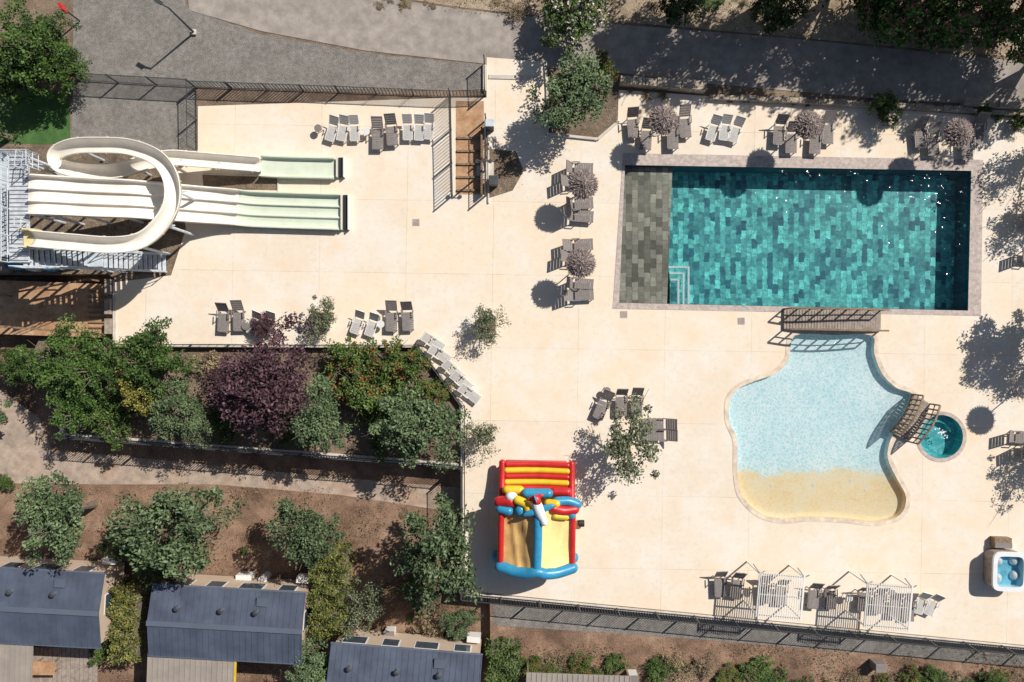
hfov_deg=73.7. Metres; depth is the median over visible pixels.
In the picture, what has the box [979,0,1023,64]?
pink oleander
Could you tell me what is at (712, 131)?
sun lounger
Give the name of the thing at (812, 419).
childrens pool
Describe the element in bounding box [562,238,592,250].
sun lounger
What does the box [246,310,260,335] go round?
sun lounger
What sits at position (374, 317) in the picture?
sun lounger
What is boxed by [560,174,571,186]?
sun lounger
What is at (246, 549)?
green shrub
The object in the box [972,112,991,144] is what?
sun lounger
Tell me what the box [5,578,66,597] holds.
roof vents
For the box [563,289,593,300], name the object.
sun lounger
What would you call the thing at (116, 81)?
metal fence
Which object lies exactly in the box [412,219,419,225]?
drain cover
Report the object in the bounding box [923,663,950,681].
green shrub
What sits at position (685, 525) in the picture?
pool terrace
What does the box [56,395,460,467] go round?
planter wall
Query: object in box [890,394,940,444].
wooden footbridge
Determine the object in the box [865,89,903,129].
green shrub
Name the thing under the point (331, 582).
clipped hedge
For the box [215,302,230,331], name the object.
sun lounger
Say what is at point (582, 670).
photinia shrub
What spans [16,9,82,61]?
evergreen tree
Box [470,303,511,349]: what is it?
olive tree
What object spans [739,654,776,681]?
green shrub
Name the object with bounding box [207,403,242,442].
green shrub
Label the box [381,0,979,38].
verge grass
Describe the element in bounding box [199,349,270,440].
purple leaf plum tree
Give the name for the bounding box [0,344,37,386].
conifer shrub
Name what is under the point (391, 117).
sun lounger
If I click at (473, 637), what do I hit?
windows
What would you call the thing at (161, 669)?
terrace canopy
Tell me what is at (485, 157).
metal fence
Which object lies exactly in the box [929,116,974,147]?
thatched parasol
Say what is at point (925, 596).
sun lounger
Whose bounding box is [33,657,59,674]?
garden table
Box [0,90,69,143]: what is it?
lawn
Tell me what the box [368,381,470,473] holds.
olive tree
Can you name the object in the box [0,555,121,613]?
windows
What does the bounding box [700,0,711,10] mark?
green shrub
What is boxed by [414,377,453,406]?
photinia shrub
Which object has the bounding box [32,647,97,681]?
timber terrace
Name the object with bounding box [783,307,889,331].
wooden footbridge
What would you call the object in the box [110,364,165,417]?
golden shrub
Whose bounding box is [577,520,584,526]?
air blower
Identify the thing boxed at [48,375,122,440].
conifer shrub
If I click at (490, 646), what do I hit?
green shrub
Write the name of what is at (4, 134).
evergreen tree
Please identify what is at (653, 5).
dry shrub
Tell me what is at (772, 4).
evergreen tree
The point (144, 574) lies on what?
evergreen tree
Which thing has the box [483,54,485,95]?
metal fence
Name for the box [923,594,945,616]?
sun lounger
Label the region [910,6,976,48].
pink oleander
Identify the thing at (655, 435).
sun lounger
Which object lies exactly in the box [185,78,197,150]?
metal fence
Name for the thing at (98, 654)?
green shrub
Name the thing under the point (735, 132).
sun lounger
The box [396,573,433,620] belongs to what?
green shrub
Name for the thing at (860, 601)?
sun lounger
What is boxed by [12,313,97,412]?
broadleaf tree
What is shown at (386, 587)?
dry shrub
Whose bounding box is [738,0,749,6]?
dry shrub
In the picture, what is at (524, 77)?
gateway step
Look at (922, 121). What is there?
sun lounger
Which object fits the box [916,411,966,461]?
plunge pool
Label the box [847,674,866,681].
dry shrub
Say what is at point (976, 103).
stone wall
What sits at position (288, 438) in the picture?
green shrub
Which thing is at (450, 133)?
metal fence
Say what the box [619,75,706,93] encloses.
stone wall
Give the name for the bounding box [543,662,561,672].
green shrub
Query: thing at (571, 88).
olive tree
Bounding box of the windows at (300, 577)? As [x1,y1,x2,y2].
[165,573,312,631]
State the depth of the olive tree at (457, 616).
40.37 m
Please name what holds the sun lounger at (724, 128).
on the pool terrace at (685, 525)
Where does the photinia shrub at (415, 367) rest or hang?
on the planting bed at (140, 427)
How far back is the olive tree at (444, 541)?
36.92 m
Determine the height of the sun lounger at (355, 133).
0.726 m
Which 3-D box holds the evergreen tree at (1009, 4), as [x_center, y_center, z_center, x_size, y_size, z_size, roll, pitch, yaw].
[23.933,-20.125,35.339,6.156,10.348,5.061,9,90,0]
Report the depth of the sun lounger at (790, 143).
39.85 m
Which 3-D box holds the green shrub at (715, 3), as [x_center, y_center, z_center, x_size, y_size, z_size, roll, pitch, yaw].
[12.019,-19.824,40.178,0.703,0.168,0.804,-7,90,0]
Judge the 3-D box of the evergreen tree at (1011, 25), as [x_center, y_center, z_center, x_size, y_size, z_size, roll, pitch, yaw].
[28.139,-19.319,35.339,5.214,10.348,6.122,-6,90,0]
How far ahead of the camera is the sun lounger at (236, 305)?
39.85 m
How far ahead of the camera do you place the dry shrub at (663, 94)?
40.09 m
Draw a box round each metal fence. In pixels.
[51,435,460,469]
[72,73,192,86]
[113,343,418,345]
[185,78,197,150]
[191,81,484,96]
[416,345,462,406]
[448,88,452,195]
[460,467,1023,654]
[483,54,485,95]
[484,113,485,195]
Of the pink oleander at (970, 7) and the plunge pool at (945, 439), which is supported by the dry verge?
the pink oleander at (970, 7)
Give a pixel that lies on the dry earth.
(246, 182)
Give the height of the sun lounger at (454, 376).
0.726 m
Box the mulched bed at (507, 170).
[489,149,523,197]
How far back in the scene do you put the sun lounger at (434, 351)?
39.90 m
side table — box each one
[241,322,248,329]
[314,124,323,133]
[362,128,370,134]
[377,320,385,327]
[743,588,750,596]
[844,592,852,601]
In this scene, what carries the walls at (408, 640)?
on the ground at (30, 397)
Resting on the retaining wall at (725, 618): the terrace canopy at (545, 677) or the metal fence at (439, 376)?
the metal fence at (439, 376)
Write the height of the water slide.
4.940 m
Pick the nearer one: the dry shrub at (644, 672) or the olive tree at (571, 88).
the olive tree at (571, 88)
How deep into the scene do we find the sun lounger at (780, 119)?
39.85 m
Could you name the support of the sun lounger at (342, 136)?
on the pool terrace at (685, 525)
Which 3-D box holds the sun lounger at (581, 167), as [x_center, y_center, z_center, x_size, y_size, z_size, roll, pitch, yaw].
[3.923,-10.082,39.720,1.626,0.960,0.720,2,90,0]
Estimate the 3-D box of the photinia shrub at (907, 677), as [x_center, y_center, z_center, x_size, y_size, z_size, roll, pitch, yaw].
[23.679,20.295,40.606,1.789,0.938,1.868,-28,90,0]
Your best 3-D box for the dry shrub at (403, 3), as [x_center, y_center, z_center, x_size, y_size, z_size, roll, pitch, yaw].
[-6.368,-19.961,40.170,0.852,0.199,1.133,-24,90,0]
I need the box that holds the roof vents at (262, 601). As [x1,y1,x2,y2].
[173,596,267,615]
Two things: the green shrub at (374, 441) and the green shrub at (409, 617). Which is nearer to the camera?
the green shrub at (374, 441)
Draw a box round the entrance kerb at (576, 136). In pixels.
[544,61,618,140]
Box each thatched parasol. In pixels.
[566,248,596,278]
[568,169,597,200]
[647,104,677,136]
[788,110,824,140]
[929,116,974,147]
[1008,389,1023,397]
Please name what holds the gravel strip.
on the bank
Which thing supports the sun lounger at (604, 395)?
on the pool terrace at (685, 525)
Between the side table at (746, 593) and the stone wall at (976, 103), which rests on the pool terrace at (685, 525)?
the side table at (746, 593)
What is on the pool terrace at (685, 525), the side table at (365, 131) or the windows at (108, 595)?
the side table at (365, 131)
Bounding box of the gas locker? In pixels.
[236,571,271,581]
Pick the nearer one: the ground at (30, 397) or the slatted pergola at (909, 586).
the slatted pergola at (909, 586)
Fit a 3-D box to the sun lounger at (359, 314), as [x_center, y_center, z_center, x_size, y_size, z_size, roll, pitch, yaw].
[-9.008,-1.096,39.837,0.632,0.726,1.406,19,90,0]
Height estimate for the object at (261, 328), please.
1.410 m
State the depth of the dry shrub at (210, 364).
39.84 m
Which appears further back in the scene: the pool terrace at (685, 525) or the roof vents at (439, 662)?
the pool terrace at (685, 525)
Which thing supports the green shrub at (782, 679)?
on the bank
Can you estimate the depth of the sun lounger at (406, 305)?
39.85 m
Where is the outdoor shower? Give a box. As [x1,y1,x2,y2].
[475,159,493,178]
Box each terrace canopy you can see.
[0,644,33,681]
[147,656,236,681]
[526,662,630,681]
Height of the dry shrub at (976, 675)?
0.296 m
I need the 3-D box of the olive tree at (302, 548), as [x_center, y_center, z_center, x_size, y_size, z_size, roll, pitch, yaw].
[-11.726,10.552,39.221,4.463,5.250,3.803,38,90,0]
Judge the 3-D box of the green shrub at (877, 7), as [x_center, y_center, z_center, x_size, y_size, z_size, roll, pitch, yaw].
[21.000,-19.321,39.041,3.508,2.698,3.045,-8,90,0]
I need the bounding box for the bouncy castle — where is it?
[492,459,581,579]
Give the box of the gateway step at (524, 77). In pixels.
[488,74,542,79]
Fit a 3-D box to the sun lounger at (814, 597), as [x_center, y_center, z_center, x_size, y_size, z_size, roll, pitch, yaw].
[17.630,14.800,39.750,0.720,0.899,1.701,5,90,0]
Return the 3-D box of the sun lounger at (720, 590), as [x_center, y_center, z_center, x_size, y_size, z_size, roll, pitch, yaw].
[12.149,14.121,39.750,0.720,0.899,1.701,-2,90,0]
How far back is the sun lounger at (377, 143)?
39.85 m
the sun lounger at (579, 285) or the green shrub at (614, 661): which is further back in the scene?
the green shrub at (614, 661)
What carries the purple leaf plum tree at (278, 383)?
on the planting bed at (140, 427)
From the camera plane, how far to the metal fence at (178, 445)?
39.74 m
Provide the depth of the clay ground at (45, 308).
40.60 m
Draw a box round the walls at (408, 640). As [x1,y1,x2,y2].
[336,629,480,652]
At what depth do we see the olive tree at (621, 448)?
37.78 m
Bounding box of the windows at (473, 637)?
[341,632,480,652]
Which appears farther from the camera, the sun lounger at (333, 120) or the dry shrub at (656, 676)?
the dry shrub at (656, 676)
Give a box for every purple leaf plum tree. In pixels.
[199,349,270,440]
[207,311,316,440]
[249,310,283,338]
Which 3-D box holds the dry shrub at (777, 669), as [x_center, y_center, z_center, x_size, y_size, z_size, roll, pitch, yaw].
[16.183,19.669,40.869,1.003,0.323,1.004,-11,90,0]
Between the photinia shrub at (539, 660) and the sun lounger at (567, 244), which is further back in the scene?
the photinia shrub at (539, 660)
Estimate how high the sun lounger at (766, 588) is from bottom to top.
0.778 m
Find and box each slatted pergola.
[743,561,809,620]
[845,571,916,631]
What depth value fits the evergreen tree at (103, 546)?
39.62 m
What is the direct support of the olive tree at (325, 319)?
on the pool terrace at (685, 525)
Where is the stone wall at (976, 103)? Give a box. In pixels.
[959,98,1023,110]
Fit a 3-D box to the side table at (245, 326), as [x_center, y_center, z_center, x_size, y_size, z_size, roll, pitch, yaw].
[-15.539,-0.865,39.983,0.440,0.447,0.433,0,90,0]
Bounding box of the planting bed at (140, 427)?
[26,339,464,464]
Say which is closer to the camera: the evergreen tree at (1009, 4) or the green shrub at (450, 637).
the evergreen tree at (1009, 4)
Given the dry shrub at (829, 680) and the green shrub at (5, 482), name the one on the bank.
the dry shrub at (829, 680)
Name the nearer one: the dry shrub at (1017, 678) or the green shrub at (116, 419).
the green shrub at (116, 419)
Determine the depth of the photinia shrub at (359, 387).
38.91 m
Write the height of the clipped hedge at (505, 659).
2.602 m
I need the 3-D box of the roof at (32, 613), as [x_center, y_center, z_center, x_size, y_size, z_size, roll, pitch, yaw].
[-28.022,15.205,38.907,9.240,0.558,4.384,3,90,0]
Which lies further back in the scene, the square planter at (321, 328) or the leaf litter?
the leaf litter
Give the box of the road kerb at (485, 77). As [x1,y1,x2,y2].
[483,64,485,91]
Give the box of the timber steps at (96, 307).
[88,290,105,327]
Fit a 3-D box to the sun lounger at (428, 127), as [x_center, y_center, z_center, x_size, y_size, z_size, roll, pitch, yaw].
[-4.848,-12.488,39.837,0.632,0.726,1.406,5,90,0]
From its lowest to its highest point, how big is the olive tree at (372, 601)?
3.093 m
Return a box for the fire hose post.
[58,2,79,20]
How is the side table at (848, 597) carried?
on the pool terrace at (685, 525)
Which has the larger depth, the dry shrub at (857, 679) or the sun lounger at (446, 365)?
the dry shrub at (857, 679)
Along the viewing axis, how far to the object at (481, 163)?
40.10 m
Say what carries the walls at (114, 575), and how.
on the ground at (30, 397)
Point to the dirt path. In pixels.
(26, 450)
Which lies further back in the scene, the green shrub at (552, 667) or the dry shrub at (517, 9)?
the green shrub at (552, 667)
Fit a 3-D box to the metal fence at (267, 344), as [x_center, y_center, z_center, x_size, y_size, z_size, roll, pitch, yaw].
[-14.398,0.230,40.008,17.809,0.276,0.070,0,90,0]
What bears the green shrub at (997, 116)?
on the pool terrace at (685, 525)
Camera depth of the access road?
40.23 m
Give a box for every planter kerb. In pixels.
[203,173,278,191]
[488,133,488,203]
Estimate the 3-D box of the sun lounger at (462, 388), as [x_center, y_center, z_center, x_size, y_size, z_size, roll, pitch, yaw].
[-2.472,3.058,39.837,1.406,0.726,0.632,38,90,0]
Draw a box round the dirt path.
[0,390,460,511]
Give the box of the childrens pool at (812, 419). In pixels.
[724,330,916,525]
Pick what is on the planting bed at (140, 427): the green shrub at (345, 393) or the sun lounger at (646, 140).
the green shrub at (345, 393)
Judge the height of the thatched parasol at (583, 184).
2.571 m
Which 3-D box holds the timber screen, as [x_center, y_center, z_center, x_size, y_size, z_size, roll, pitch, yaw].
[-23.692,-2.019,40.600,0.350,1.300,3.208,0,90,0]
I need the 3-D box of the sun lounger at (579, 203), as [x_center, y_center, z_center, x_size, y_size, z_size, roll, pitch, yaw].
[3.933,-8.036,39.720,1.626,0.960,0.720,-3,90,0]
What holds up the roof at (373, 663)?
on the walls at (408, 640)
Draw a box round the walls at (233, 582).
[161,573,313,648]
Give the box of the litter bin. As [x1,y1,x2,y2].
[489,175,497,186]
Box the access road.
[188,0,1023,102]
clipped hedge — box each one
[105,578,153,665]
[305,540,357,639]
[483,634,523,681]
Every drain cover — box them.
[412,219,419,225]
[620,311,626,317]
[738,318,744,324]
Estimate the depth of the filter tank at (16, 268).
39.34 m
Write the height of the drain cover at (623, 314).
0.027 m
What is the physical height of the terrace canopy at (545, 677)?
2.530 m
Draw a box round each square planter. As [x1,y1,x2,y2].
[312,313,329,329]
[480,317,496,333]
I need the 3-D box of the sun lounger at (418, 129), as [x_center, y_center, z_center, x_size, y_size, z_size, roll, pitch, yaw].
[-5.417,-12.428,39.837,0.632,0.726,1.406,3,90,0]
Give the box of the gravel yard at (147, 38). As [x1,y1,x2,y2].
[71,0,482,150]
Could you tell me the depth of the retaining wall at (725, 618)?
40.13 m
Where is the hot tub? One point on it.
(1003, 569)
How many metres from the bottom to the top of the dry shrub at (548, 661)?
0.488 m
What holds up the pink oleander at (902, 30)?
on the dry verge
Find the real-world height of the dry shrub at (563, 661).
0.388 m
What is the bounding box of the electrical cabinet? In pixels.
[484,119,493,130]
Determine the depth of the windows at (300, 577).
40.04 m
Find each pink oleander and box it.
[857,0,972,54]
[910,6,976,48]
[912,0,1023,52]
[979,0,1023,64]
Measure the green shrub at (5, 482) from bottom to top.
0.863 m
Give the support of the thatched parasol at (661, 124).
on the pool terrace at (685, 525)
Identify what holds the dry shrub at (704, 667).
on the bank
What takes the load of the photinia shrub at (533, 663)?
on the bank
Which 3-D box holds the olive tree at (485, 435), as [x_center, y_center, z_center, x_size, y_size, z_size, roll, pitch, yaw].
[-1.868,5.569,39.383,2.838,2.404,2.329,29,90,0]
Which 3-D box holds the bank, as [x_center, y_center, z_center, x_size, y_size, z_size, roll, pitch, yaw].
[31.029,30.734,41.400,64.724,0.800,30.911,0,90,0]
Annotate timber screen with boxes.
[104,279,116,333]
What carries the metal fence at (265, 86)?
on the ground at (214, 96)
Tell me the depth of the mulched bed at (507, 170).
40.19 m
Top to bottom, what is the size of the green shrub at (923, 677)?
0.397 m
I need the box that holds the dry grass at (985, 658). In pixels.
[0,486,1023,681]
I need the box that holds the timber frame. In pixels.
[0,278,107,334]
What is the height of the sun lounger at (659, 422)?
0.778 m
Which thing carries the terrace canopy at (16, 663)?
on the ground at (30, 397)
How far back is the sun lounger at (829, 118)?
39.85 m
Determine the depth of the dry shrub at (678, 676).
40.58 m
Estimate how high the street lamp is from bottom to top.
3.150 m
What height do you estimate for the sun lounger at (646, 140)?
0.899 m
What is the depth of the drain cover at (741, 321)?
40.19 m
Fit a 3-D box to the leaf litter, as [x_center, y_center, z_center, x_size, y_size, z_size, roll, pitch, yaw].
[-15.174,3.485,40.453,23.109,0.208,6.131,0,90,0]
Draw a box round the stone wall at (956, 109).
[709,94,1023,116]
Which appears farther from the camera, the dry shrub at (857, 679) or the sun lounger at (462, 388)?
the dry shrub at (857, 679)
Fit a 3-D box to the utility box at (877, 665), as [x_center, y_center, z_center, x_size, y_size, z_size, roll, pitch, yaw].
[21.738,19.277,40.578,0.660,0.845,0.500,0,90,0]
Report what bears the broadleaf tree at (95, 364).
on the planting bed at (140, 427)
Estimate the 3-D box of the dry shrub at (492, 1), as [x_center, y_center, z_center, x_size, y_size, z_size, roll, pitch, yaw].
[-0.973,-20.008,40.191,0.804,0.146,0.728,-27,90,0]
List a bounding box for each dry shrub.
[187,350,223,385]
[340,533,348,543]
[373,1,384,9]
[381,582,390,592]
[397,0,411,10]
[398,507,412,518]
[411,604,446,637]
[427,1,435,9]
[490,0,501,7]
[496,0,531,25]
[540,656,557,672]
[543,649,576,672]
[640,667,649,679]
[641,91,653,100]
[645,662,667,681]
[646,0,657,11]
[654,90,667,101]
[661,651,701,681]
[687,648,719,680]
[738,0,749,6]
[742,669,756,681]
[776,663,789,676]
[821,670,855,681]
[846,667,864,681]
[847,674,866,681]
[884,670,901,681]
[946,671,964,681]
[961,672,979,681]
[1004,668,1023,681]
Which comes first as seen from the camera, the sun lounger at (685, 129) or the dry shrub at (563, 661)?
the sun lounger at (685, 129)
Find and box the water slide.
[18,136,349,254]
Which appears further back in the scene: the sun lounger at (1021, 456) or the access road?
the access road
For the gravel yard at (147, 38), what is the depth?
40.24 m
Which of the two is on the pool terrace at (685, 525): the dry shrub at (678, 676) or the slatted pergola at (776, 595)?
the slatted pergola at (776, 595)
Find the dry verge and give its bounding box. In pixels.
[417,0,1023,55]
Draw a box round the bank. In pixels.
[490,598,1023,681]
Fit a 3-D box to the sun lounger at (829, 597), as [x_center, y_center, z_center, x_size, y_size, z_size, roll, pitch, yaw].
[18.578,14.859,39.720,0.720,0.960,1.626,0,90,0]
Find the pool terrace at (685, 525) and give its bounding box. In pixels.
[117,57,1023,644]
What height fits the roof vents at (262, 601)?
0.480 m
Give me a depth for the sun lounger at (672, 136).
39.85 m
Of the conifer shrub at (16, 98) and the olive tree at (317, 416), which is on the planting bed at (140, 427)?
the olive tree at (317, 416)
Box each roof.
[0,567,105,648]
[146,583,306,664]
[326,642,482,681]
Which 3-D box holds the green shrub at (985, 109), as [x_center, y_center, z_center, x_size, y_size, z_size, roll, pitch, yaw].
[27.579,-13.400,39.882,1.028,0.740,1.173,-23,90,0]
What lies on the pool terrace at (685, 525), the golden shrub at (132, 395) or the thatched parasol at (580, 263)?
the thatched parasol at (580, 263)
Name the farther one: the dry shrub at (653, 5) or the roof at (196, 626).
the dry shrub at (653, 5)
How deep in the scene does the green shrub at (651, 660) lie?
40.76 m
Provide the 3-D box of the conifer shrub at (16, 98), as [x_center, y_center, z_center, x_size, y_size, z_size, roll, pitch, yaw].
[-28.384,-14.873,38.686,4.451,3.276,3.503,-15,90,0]
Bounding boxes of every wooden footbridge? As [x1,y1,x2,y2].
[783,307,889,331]
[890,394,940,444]
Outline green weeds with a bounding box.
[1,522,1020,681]
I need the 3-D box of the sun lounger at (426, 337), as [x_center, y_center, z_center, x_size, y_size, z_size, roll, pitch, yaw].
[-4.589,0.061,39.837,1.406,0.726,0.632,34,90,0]
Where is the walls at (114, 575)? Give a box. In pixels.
[0,556,125,642]
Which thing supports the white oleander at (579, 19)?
on the dry verge
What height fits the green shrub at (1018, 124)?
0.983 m
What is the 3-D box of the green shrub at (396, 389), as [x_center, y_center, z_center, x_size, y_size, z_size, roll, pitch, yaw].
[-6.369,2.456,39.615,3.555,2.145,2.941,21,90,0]
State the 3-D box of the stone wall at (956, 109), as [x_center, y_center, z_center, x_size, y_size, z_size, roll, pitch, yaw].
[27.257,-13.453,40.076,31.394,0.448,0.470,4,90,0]
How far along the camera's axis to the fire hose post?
38.77 m
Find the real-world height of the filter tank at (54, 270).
1.050 m
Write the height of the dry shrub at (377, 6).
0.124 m
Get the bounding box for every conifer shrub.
[0,0,73,93]
[0,47,53,107]
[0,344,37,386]
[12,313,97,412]
[34,37,92,105]
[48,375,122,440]
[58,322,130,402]
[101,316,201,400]
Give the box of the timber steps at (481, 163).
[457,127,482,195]
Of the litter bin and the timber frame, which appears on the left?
the timber frame
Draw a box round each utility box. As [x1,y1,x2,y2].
[383,626,395,635]
[626,669,638,681]
[869,658,886,672]
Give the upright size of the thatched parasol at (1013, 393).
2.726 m
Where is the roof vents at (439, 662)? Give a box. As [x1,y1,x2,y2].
[346,658,444,678]
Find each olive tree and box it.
[0,397,11,422]
[13,469,97,567]
[102,482,248,581]
[147,373,213,450]
[266,497,345,570]
[284,632,328,681]
[289,372,352,450]
[302,294,336,345]
[335,577,386,643]
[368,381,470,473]
[389,490,483,617]
[438,607,482,641]
[452,421,500,464]
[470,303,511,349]
[526,47,613,131]
[602,389,662,486]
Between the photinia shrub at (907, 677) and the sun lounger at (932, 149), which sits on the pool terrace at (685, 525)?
the sun lounger at (932, 149)
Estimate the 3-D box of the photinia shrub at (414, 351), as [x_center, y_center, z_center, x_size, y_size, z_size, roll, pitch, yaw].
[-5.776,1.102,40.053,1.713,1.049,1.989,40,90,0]
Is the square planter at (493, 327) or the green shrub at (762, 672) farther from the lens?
the green shrub at (762, 672)
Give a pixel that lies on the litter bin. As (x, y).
(493, 180)
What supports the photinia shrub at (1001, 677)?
on the bank
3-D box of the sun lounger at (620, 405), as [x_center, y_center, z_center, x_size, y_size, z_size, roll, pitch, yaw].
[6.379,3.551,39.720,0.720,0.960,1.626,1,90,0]
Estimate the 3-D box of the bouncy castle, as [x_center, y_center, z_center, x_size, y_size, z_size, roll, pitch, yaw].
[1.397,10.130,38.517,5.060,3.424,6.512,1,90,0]
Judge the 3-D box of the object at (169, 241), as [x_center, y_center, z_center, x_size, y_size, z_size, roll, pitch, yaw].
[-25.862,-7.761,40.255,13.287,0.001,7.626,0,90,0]
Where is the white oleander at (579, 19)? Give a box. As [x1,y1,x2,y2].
[539,0,611,53]
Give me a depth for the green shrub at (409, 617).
41.63 m
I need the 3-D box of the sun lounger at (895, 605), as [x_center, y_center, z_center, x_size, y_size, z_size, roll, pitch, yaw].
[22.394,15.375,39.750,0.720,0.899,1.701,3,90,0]
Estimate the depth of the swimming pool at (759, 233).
41.55 m
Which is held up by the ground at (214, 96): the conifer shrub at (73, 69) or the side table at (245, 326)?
the conifer shrub at (73, 69)
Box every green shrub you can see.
[0,473,15,490]
[87,641,110,666]
[89,388,132,451]
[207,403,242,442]
[240,546,248,554]
[276,410,302,446]
[334,368,375,416]
[353,405,402,464]
[373,358,421,406]
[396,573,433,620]
[405,613,413,624]
[444,633,467,640]
[484,638,520,674]
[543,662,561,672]
[602,652,631,674]
[643,656,684,681]
[647,655,664,671]
[681,662,691,672]
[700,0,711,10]
[710,0,721,10]
[734,670,749,681]
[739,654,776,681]
[758,666,789,681]
[788,675,814,681]
[848,0,909,32]
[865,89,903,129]
[913,670,933,681]
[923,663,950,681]
[975,103,993,121]
[994,109,1004,123]
[1007,110,1023,133]
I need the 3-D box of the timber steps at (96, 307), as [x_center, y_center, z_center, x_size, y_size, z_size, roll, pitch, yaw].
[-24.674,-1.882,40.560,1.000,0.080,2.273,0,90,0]
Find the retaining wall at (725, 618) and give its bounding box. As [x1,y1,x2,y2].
[113,282,1023,649]
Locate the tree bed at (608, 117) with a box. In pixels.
[546,78,618,136]
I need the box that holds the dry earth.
[202,175,276,189]
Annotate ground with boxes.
[0,0,1020,457]
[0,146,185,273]
[0,276,490,681]
[0,280,112,337]
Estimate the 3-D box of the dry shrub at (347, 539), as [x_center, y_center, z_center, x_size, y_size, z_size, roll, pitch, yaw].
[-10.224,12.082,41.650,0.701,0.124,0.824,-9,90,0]
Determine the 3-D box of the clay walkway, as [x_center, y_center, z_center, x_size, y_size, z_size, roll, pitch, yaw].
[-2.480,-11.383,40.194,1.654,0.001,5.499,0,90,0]
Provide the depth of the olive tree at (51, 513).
37.58 m
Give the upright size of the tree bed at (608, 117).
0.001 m
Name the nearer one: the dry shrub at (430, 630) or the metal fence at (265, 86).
the metal fence at (265, 86)
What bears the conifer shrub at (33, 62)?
on the ground at (214, 96)
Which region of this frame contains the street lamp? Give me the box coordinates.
[153,0,195,34]
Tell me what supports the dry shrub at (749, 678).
on the bank
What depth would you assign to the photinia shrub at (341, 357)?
39.09 m
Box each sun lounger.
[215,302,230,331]
[230,300,245,330]
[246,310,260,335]
[263,310,274,335]
[324,114,338,142]
[336,114,349,141]
[348,115,360,141]
[349,309,364,334]
[364,312,378,336]
[371,116,383,149]
[384,113,398,145]
[385,300,397,331]
[400,301,413,330]
[402,114,412,139]
[413,114,424,140]
[420,331,445,351]
[423,113,434,139]
[427,344,452,361]
[441,359,464,380]
[449,370,473,391]
[457,383,481,403]
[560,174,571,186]
[560,249,572,261]
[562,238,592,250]
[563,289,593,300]
[566,160,592,173]
[566,196,593,209]
[566,208,593,222]
[566,276,593,290]
[592,389,615,420]
[615,389,628,415]
[626,106,639,138]
[630,387,643,415]
[639,117,652,149]
[645,418,676,430]
[645,429,677,441]
[666,116,679,148]
[679,104,691,137]
[704,114,722,141]
[713,571,727,597]
[717,114,732,140]
[728,115,745,143]
[728,572,746,598]
[757,575,772,603]
[771,113,789,145]
[773,579,790,605]
[784,121,798,152]
[805,583,824,608]
[807,121,825,153]
[821,111,836,143]
[822,585,840,608]
[854,587,872,611]
[871,588,889,613]
[886,593,905,618]
[900,593,918,621]
[911,116,929,148]
[912,592,932,614]
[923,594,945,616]
[925,122,942,155]
[958,127,976,159]
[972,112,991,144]
[1008,430,1023,442]
[1017,445,1023,458]
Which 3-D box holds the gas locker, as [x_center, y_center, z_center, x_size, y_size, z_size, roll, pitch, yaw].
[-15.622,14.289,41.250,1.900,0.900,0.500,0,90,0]
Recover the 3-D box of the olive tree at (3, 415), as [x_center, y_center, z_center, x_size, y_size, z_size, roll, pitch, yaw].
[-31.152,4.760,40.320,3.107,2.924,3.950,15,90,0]
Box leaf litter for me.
[61,349,450,450]
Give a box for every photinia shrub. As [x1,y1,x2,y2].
[323,336,382,391]
[332,362,404,419]
[359,334,432,388]
[402,344,426,363]
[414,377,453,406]
[518,654,551,676]
[521,654,551,671]
[564,651,603,674]
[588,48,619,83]
[713,661,740,681]
[874,673,888,681]
[897,663,921,681]
[978,666,1011,681]
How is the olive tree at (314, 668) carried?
on the ground at (30, 397)
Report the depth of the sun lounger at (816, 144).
39.85 m
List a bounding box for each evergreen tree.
[0,100,23,145]
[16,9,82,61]
[96,515,159,563]
[132,535,179,592]
[650,0,705,28]
[749,0,813,38]
[760,0,823,16]
[983,0,1015,14]
[998,5,1023,36]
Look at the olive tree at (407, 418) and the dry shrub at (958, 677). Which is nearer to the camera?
the olive tree at (407, 418)
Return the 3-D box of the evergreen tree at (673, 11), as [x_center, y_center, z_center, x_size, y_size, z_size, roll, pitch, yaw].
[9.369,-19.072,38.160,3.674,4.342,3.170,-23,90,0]
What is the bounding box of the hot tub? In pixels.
[983,536,1023,591]
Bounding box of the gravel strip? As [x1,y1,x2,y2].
[493,604,1023,665]
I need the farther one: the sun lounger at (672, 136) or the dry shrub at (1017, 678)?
the dry shrub at (1017, 678)
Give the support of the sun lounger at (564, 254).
on the pool terrace at (685, 525)
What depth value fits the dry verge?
40.25 m
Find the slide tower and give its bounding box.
[0,149,166,273]
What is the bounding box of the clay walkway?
[456,101,483,193]
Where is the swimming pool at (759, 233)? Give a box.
[613,153,982,315]
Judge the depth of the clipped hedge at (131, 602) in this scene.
39.87 m
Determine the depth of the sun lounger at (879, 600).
39.85 m
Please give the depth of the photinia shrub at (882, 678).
40.75 m
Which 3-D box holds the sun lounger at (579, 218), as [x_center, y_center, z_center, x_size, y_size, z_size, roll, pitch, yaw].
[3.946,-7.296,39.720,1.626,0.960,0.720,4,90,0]
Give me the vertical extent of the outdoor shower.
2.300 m
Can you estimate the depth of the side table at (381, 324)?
39.76 m
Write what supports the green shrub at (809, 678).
on the bank
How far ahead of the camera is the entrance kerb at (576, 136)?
40.08 m
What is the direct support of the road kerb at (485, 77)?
on the ground at (214, 96)

